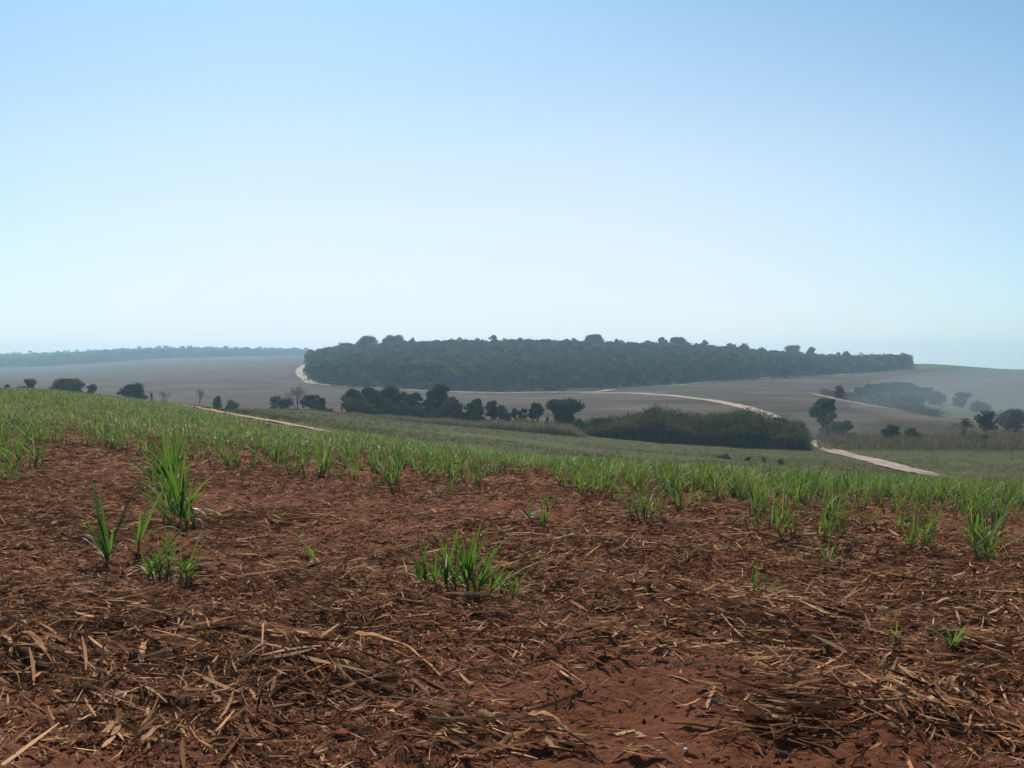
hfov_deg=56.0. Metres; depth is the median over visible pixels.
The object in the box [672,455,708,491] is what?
cane plant
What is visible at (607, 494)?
cane plant
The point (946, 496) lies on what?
cane plant
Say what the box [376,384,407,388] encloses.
edge scrub
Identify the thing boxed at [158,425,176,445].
cane plant
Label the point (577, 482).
cane plant
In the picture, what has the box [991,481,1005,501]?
cane plant
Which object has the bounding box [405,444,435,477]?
cane plant
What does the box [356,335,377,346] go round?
skyline tree
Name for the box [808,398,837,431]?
tree
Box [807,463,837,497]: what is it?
cane plant
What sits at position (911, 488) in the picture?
cane plant
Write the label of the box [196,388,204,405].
bare tree
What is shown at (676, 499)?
cane plant
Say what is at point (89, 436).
cane plant
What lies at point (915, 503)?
cane plant
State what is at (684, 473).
cane plant
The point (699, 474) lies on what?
cane plant
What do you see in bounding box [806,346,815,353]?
skyline tree
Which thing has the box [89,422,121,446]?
cane plant
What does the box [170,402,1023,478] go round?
young crop
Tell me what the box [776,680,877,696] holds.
dry leaf
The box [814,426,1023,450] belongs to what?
valley scrub
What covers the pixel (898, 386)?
tree
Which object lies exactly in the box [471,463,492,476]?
cane plant
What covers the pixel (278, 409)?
verge grass
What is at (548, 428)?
dry grass
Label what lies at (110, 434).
cane plant
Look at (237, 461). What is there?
cane plant
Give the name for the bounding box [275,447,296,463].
cane plant
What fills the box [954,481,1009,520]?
cane plant
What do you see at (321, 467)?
cane plant
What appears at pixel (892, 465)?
road
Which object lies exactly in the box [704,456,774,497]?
cane plant
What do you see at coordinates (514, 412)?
shrub
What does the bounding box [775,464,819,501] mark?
cane plant
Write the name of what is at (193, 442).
cane plant
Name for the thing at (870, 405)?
copse track
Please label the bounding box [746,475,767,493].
cane plant
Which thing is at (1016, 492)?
cane plant
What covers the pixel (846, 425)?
shrub
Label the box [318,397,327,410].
tree
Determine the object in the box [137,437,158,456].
cane plant
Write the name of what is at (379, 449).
cane plant
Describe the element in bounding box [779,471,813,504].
cane plant
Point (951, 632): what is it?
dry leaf
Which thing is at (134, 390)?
shrub
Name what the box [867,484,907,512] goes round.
cane plant
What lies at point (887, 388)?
tree
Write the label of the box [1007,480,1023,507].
cane plant
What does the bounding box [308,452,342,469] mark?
cane plant
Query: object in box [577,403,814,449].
thicket
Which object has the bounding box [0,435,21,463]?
cane plant
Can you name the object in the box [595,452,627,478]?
cane plant
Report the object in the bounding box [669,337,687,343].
skyline tree
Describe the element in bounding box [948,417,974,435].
bare tree
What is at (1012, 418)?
tree
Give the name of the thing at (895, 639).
cane sprout
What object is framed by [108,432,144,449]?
cane plant
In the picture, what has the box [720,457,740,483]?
cane plant
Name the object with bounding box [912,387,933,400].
tree
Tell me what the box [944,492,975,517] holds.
cane plant
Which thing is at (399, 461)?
cane plant
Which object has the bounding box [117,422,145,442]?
cane plant
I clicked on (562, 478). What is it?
cane plant
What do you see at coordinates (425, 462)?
cane plant
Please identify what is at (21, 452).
cane plant
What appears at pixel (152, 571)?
cane plant
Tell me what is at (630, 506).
cane plant
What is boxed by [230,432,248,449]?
cane plant
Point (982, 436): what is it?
shrub
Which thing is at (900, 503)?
cane plant
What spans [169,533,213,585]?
cane plant
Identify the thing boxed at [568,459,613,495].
cane plant
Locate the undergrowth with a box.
[347,397,586,427]
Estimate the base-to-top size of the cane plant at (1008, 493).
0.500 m
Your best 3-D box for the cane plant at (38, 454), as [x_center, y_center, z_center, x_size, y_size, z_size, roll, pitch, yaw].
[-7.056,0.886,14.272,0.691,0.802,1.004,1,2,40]
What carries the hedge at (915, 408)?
on the ground at (244, 382)
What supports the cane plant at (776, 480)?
on the ground at (244, 382)
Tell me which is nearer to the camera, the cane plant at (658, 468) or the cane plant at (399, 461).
the cane plant at (399, 461)
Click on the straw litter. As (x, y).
(902, 680)
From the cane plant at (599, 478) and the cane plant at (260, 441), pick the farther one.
the cane plant at (260, 441)
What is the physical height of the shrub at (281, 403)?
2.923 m
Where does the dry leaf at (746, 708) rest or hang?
on the straw litter
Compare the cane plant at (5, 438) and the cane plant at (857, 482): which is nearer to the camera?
the cane plant at (5, 438)
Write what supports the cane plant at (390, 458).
on the ground at (244, 382)
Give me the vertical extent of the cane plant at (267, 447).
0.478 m
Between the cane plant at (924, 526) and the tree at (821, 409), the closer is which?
the cane plant at (924, 526)
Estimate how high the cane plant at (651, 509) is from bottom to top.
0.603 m
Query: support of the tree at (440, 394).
on the ground at (244, 382)
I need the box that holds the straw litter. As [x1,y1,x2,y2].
[0,398,1023,767]
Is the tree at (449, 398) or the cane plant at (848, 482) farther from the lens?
the tree at (449, 398)
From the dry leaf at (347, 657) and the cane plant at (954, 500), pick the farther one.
the cane plant at (954, 500)
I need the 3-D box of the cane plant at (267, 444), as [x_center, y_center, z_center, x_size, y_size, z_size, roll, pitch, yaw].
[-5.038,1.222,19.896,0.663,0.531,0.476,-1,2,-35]
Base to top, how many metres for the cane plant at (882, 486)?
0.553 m
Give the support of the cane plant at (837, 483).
on the ground at (244, 382)
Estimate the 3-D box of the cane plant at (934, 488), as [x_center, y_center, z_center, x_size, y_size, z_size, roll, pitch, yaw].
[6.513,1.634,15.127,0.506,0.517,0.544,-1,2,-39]
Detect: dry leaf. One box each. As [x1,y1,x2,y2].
[13,631,55,665]
[93,679,179,708]
[138,640,146,664]
[139,719,189,742]
[178,626,257,635]
[312,652,396,694]
[353,631,444,680]
[467,643,525,676]
[496,729,550,752]
[527,710,571,735]
[565,718,614,728]
[738,702,794,723]
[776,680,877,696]
[878,651,899,668]
[914,694,962,726]
[927,628,986,640]
[945,674,963,693]
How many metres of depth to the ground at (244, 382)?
6.69 m
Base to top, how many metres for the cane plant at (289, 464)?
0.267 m
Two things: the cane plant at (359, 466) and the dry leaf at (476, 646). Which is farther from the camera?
the cane plant at (359, 466)
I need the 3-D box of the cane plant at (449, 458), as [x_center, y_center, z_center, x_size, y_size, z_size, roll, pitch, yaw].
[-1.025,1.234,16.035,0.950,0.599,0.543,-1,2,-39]
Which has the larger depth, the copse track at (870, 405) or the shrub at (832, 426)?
the copse track at (870, 405)
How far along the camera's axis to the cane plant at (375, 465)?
15.30 m
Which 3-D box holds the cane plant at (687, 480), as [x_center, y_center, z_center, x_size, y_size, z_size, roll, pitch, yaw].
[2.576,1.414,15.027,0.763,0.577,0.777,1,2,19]
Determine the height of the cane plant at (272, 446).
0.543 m
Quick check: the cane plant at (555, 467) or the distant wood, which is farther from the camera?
the distant wood
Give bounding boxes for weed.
[716,453,730,458]
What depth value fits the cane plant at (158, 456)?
12.13 m
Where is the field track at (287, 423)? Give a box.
[179,404,330,431]
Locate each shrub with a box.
[18,378,36,388]
[47,378,85,391]
[86,384,96,393]
[116,382,147,398]
[159,391,172,401]
[212,396,222,407]
[225,399,239,408]
[269,396,280,409]
[275,397,292,408]
[300,395,320,410]
[442,399,466,420]
[464,400,477,421]
[496,405,511,420]
[510,408,518,422]
[573,418,586,428]
[590,418,610,427]
[773,417,789,426]
[820,421,838,434]
[834,420,854,436]
[904,427,921,439]
[952,392,972,406]
[968,400,992,411]
[979,435,988,441]
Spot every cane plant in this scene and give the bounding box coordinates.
[0,419,24,458]
[0,420,10,442]
[0,432,28,462]
[0,433,45,466]
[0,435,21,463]
[0,451,24,480]
[7,415,40,445]
[9,412,43,441]
[11,432,40,450]
[14,421,66,468]
[37,422,64,440]
[50,420,65,441]
[58,432,73,442]
[74,426,108,444]
[76,427,98,444]
[83,481,137,565]
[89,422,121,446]
[90,421,123,447]
[100,421,122,447]
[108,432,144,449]
[116,432,204,485]
[116,439,222,529]
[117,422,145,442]
[122,481,178,553]
[126,426,169,455]
[127,526,185,583]
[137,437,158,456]
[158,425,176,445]
[161,428,207,457]
[167,433,180,453]
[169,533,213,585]
[177,435,214,460]
[177,436,196,449]
[199,438,226,454]
[210,441,240,465]
[216,441,245,467]
[224,432,256,458]
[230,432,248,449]
[237,450,274,469]
[254,430,274,452]
[256,433,283,460]
[259,435,280,453]
[262,435,285,454]
[265,430,288,461]
[268,447,313,474]
[270,435,303,454]
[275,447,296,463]
[276,435,346,476]
[279,454,300,472]
[283,436,312,458]
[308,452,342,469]
[310,444,325,459]
[323,458,350,478]
[330,437,355,460]
[332,447,347,460]
[333,441,355,469]
[342,442,356,456]
[343,437,359,459]
[346,454,362,478]
[347,448,373,470]
[355,439,395,458]
[363,446,384,469]
[366,465,388,485]
[367,442,388,464]
[368,452,390,472]
[370,444,415,488]
[375,433,409,466]
[377,438,411,474]
[384,445,419,469]
[394,443,425,463]
[400,453,423,470]
[404,443,426,464]
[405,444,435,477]
[405,521,547,600]
[414,452,438,471]
[419,455,438,475]
[425,446,455,466]
[425,449,440,464]
[430,440,501,481]
[430,449,469,478]
[432,441,464,476]
[434,470,456,495]
[465,452,479,470]
[467,442,505,475]
[469,461,487,485]
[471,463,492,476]
[483,448,512,472]
[493,443,519,472]
[515,462,533,474]
[518,502,542,519]
[535,505,552,529]
[536,489,559,508]
[539,457,559,475]
[543,453,584,483]
[549,459,586,487]
[554,465,589,487]
[562,458,588,484]
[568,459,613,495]
[573,464,603,494]
[576,454,625,480]
[579,466,608,492]
[580,452,600,475]
[582,461,618,489]
[586,454,614,488]
[587,461,613,486]
[594,457,637,500]
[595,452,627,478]
[605,476,628,491]
[607,480,656,518]
[608,454,647,488]
[613,450,642,483]
[623,459,649,483]
[624,462,645,488]
[624,469,669,524]
[627,459,651,494]
[635,467,664,496]
[640,457,707,498]
[646,453,675,484]
[652,457,666,479]
[653,461,693,491]
[657,460,702,491]
[666,486,697,508]
[668,460,701,482]
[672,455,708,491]
[678,456,704,488]
[682,454,716,492]
[684,456,712,485]
[686,478,714,499]
[689,457,715,482]
[690,488,713,511]
[697,481,720,493]
[700,458,762,500]
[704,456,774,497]
[718,466,771,499]
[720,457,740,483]
[729,480,794,529]
[732,469,786,500]
[739,467,760,485]
[739,475,794,514]
[740,479,777,514]
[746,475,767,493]
[756,464,788,488]
[758,494,816,538]
[762,460,785,487]
[764,466,795,491]
[766,471,796,496]
[774,471,800,492]
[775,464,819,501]
[777,481,856,519]
[778,459,840,500]
[779,468,823,507]
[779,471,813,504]
[782,455,817,485]
[786,478,864,543]
[790,467,830,494]
[800,467,831,487]
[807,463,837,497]
[807,483,859,508]
[808,533,841,559]
[809,471,842,501]
[812,467,853,496]
[834,466,862,492]
[840,500,890,525]
[841,458,880,504]
[841,476,875,497]
[847,489,871,509]
[848,477,865,497]
[851,462,886,493]
[864,483,896,503]
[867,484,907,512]
[868,470,897,498]
[869,468,914,500]
[871,477,899,496]
[887,484,966,548]
[888,487,913,506]
[888,496,913,527]
[895,490,924,515]
[895,515,940,548]
[896,479,912,499]
[899,479,930,502]
[907,475,937,504]
[908,489,954,533]
[914,465,998,510]
[914,482,943,508]
[915,465,952,501]
[927,478,956,498]
[935,481,965,503]
[939,489,956,504]
[941,497,1020,563]
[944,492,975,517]
[948,484,1023,537]
[950,473,991,503]
[951,513,1003,550]
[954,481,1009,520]
[960,475,1003,510]
[960,479,989,498]
[960,482,1023,521]
[981,475,1009,503]
[981,482,1021,503]
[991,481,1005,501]
[992,477,1023,504]
[992,483,1022,510]
[999,475,1023,501]
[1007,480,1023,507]
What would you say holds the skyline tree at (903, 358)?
on the ground at (244, 382)
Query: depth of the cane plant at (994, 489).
14.43 m
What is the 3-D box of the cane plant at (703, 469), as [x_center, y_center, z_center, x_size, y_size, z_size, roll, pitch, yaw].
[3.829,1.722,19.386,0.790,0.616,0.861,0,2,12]
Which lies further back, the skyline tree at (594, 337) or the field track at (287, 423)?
the skyline tree at (594, 337)
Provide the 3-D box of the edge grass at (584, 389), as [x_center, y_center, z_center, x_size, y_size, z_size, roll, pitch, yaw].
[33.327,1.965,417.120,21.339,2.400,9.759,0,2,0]
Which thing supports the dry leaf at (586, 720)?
on the ground at (244, 382)
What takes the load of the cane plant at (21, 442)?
on the ground at (244, 382)
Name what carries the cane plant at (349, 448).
on the ground at (244, 382)
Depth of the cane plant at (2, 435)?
19.06 m
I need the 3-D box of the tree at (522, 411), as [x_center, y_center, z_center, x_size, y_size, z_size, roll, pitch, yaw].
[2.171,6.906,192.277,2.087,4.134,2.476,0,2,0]
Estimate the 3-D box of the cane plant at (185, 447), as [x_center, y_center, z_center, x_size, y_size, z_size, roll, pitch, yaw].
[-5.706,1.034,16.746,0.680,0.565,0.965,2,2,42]
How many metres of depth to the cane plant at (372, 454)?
15.69 m
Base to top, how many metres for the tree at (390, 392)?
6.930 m
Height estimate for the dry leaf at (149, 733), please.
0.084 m
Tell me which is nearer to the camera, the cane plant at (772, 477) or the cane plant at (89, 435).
the cane plant at (772, 477)
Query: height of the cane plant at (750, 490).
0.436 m
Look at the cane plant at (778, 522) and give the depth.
8.92 m
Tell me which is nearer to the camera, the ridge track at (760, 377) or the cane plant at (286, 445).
the cane plant at (286, 445)
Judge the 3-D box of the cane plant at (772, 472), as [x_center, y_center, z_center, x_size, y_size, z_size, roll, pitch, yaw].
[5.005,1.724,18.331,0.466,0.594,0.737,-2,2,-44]
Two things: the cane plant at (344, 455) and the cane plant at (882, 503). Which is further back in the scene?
the cane plant at (344, 455)
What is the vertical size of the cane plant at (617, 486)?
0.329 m
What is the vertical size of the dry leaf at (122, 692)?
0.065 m
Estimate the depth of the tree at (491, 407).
189.70 m
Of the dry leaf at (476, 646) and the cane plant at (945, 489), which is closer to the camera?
the dry leaf at (476, 646)
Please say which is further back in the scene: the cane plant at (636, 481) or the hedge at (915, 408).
the hedge at (915, 408)
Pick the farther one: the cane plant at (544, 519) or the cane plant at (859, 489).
the cane plant at (859, 489)
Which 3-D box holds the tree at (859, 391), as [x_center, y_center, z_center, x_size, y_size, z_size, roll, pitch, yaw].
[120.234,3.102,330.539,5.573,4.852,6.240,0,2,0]
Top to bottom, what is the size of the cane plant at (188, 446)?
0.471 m
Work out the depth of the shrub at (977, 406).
269.27 m
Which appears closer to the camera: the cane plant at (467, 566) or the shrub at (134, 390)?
the cane plant at (467, 566)
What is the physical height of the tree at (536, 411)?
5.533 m
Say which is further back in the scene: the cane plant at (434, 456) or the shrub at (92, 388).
the shrub at (92, 388)
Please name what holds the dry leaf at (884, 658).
on the ground at (244, 382)
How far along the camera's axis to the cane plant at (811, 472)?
19.34 m
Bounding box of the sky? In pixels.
[0,0,1023,368]
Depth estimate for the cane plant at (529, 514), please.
9.85 m
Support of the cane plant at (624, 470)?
on the ground at (244, 382)
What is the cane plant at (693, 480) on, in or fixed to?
on the ground at (244, 382)
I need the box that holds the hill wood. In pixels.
[300,337,915,391]
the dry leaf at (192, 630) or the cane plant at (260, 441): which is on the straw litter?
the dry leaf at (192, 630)
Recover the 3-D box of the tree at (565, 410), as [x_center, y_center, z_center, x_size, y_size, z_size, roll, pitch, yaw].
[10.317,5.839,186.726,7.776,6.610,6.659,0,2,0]
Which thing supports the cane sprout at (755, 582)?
on the ground at (244, 382)
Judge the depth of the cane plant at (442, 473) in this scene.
14.48 m
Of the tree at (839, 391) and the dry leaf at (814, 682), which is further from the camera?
the tree at (839, 391)
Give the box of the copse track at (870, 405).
[811,393,973,417]
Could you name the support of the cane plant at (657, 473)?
on the ground at (244, 382)
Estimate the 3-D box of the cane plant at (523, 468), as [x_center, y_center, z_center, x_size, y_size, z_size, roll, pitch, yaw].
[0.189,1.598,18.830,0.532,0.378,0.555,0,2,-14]
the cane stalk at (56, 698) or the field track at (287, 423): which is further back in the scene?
the field track at (287, 423)
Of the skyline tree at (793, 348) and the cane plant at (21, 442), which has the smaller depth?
the cane plant at (21, 442)
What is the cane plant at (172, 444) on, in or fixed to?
on the ground at (244, 382)
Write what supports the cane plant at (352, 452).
on the ground at (244, 382)
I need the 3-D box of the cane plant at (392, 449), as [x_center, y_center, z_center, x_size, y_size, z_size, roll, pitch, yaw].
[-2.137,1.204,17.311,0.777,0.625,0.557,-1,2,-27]
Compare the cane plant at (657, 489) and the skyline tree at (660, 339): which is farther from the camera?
the skyline tree at (660, 339)
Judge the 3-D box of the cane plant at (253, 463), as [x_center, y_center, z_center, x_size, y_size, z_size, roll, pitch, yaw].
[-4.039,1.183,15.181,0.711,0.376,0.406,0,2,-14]
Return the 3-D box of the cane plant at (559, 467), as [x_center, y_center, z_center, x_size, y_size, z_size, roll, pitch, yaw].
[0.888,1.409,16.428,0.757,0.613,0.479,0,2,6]
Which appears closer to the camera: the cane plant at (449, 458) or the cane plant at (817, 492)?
the cane plant at (817, 492)
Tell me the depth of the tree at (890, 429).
172.01 m
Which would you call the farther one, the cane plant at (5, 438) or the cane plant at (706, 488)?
the cane plant at (5, 438)
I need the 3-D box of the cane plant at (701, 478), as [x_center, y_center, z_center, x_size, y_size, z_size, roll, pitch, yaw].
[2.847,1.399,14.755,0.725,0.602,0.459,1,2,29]
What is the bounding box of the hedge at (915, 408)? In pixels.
[818,388,946,416]
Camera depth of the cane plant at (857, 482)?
19.89 m
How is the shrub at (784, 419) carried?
on the ground at (244, 382)
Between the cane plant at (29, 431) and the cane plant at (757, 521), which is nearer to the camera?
the cane plant at (757, 521)
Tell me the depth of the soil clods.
4.26 m
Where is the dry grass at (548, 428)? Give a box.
[334,411,589,437]
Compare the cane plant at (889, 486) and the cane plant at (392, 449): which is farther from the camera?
the cane plant at (392, 449)
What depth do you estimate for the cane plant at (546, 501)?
10.90 m
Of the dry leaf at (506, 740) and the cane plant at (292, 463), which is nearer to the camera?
the dry leaf at (506, 740)
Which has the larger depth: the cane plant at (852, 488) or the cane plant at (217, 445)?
the cane plant at (217, 445)
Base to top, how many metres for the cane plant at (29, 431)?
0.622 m
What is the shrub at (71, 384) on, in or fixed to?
on the ground at (244, 382)
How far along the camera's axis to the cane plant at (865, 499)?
11.40 m
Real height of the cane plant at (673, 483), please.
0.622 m
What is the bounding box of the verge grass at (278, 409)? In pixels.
[235,407,366,414]
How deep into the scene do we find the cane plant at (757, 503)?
10.88 m
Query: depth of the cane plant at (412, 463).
16.95 m
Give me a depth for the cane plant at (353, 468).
13.80 m
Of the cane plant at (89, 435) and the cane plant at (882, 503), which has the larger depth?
the cane plant at (89, 435)
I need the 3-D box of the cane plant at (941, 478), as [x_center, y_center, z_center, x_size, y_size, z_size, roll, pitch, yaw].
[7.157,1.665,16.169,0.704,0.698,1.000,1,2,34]
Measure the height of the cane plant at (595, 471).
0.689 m
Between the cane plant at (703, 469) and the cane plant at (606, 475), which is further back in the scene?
the cane plant at (703, 469)
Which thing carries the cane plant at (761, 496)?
on the ground at (244, 382)
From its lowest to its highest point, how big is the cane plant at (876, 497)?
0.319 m
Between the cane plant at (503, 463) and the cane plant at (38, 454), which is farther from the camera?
the cane plant at (503, 463)
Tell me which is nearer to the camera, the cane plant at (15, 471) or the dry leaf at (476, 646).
the dry leaf at (476, 646)
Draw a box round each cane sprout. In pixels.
[294,532,317,560]
[742,562,801,593]
[877,620,903,649]
[923,624,974,653]
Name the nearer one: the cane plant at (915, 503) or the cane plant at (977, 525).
the cane plant at (977, 525)
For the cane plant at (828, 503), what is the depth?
10.41 m
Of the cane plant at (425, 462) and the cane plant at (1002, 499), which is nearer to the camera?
the cane plant at (1002, 499)
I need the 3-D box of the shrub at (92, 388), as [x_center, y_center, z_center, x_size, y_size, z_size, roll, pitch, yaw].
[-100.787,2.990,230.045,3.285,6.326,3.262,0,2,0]
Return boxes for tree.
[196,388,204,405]
[283,384,309,409]
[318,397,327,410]
[339,394,353,411]
[340,389,367,411]
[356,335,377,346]
[360,387,376,413]
[373,386,402,414]
[382,334,403,343]
[400,391,406,414]
[403,392,423,410]
[421,391,435,412]
[427,384,449,408]
[444,396,462,411]
[474,398,485,421]
[484,400,497,421]
[488,335,496,341]
[518,408,527,418]
[527,402,544,422]
[545,397,584,426]
[583,334,603,341]
[658,337,667,342]
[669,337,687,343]
[739,343,749,349]
[784,345,799,352]
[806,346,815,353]
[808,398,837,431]
[834,385,843,398]
[842,351,852,356]
[844,392,857,397]
[853,387,871,396]
[864,383,882,397]
[879,382,895,395]
[880,424,900,439]
[888,382,904,393]
[897,356,907,368]
[900,383,919,394]
[900,394,923,404]
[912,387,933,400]
[926,391,946,404]
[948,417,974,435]
[974,410,999,431]
[993,408,1023,431]
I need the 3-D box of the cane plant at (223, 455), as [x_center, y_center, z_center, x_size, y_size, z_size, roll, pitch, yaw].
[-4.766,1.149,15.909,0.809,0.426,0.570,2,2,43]
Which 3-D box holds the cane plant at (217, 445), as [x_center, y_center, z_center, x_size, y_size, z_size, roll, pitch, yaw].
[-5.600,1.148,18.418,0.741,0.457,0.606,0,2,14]
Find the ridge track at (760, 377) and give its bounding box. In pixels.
[664,367,923,385]
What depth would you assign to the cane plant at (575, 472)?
16.07 m
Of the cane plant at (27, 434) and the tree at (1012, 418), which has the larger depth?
the tree at (1012, 418)
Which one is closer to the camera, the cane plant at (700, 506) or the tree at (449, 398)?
the cane plant at (700, 506)
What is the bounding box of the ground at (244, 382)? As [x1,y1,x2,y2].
[0,356,1023,767]
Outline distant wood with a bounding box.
[0,345,313,367]
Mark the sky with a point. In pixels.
(828, 176)
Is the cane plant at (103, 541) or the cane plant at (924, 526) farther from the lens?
the cane plant at (924, 526)
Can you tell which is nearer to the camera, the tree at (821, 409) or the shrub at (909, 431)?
the shrub at (909, 431)
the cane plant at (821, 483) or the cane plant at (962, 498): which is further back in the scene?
the cane plant at (821, 483)
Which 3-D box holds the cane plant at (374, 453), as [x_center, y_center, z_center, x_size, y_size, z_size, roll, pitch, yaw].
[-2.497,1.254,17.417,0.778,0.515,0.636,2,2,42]
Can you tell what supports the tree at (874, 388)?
on the ground at (244, 382)
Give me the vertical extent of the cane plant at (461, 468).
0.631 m
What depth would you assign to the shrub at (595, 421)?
175.78 m
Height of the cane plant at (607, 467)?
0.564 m
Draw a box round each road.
[295,365,616,392]
[585,392,781,418]
[809,440,952,477]
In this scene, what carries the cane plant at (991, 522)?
on the ground at (244, 382)
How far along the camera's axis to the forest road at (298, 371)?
462.73 m
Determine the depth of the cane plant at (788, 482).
16.54 m
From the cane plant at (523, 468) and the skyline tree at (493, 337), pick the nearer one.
the cane plant at (523, 468)
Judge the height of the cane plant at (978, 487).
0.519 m
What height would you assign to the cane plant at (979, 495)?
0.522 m
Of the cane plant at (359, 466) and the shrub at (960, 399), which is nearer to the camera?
the cane plant at (359, 466)
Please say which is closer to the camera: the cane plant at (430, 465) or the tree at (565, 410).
the cane plant at (430, 465)
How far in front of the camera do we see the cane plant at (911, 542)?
8.30 m
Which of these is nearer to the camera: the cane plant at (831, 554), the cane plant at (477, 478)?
the cane plant at (831, 554)
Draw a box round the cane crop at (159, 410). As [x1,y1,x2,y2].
[0,386,1023,559]
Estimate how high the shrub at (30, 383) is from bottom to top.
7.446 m
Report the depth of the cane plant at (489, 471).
17.55 m
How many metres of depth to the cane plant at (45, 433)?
20.20 m
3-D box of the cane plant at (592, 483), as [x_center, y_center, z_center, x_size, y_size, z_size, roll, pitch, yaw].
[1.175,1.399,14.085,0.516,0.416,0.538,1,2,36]
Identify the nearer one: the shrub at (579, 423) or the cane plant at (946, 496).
the cane plant at (946, 496)
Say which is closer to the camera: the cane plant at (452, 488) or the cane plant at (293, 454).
the cane plant at (452, 488)
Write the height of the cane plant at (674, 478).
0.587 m
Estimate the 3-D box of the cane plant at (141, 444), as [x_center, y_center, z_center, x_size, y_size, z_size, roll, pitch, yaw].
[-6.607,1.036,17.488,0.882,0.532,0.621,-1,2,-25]
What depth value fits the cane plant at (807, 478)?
15.05 m
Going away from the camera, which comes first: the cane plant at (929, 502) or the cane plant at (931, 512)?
the cane plant at (931, 512)
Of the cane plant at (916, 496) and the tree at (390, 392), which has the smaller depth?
the cane plant at (916, 496)
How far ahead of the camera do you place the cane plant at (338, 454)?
18.34 m
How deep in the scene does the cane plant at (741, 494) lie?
12.69 m
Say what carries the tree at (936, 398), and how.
on the ground at (244, 382)
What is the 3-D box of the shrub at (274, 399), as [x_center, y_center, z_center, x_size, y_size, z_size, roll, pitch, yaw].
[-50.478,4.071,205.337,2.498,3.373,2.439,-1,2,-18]
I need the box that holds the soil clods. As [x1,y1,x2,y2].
[0,501,1023,767]
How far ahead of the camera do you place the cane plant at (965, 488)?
14.69 m
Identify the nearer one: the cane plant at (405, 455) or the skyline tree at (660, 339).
the cane plant at (405, 455)
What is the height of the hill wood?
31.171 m
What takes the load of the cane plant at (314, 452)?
on the ground at (244, 382)
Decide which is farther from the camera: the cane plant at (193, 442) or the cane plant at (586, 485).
the cane plant at (193, 442)
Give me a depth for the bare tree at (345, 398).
196.50 m
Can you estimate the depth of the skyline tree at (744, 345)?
798.07 m
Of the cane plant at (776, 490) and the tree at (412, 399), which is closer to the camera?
the cane plant at (776, 490)
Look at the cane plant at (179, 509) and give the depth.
9.25 m
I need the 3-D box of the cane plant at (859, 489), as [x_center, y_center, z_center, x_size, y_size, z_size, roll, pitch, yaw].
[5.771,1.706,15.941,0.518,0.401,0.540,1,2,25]
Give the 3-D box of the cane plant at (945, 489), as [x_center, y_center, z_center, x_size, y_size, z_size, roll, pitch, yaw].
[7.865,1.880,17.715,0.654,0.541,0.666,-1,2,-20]
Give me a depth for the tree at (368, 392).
201.96 m
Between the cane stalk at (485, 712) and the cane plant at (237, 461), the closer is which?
the cane stalk at (485, 712)
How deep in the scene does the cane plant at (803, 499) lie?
12.05 m
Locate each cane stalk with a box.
[0,642,50,672]
[50,695,95,720]
[477,709,496,723]
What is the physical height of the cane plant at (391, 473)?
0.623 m
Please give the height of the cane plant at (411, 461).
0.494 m
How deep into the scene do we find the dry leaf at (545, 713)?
4.14 m
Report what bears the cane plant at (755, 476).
on the ground at (244, 382)
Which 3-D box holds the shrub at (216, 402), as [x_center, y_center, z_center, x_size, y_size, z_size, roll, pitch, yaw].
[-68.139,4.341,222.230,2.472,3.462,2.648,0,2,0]
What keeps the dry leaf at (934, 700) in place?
on the ground at (244, 382)
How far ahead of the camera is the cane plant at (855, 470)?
13.02 m
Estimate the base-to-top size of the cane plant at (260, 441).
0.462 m
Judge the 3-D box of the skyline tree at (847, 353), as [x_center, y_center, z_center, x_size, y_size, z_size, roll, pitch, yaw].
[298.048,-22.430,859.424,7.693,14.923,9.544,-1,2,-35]
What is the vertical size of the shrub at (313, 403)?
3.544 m
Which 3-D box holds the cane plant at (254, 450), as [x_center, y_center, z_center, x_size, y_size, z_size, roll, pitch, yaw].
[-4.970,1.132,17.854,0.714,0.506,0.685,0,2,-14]
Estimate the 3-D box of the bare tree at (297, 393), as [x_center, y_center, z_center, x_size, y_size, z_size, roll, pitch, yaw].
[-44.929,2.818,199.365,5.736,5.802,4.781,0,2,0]
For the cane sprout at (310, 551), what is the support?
on the ground at (244, 382)
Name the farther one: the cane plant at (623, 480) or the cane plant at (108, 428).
the cane plant at (108, 428)
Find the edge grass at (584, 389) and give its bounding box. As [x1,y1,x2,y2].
[565,386,609,391]
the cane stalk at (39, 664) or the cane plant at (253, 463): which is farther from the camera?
the cane plant at (253, 463)
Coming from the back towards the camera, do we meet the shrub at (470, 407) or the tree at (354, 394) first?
the tree at (354, 394)
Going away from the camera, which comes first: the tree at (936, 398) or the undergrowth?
the undergrowth
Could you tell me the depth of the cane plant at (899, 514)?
9.86 m
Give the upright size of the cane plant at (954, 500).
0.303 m
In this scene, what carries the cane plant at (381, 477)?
on the ground at (244, 382)
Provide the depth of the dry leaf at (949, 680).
4.47 m
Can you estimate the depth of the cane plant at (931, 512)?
9.54 m
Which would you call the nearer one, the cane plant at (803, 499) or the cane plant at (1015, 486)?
the cane plant at (803, 499)
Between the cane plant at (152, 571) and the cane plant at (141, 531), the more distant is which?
the cane plant at (141, 531)
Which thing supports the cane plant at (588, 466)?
on the ground at (244, 382)
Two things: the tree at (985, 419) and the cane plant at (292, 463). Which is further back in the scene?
the tree at (985, 419)
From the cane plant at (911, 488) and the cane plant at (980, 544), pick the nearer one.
the cane plant at (980, 544)
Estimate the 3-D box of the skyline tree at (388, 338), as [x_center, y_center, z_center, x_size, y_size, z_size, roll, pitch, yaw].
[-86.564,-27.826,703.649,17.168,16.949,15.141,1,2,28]
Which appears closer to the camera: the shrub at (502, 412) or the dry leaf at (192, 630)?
the dry leaf at (192, 630)
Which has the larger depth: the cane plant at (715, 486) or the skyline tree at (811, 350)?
the skyline tree at (811, 350)
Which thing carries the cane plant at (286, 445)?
on the ground at (244, 382)

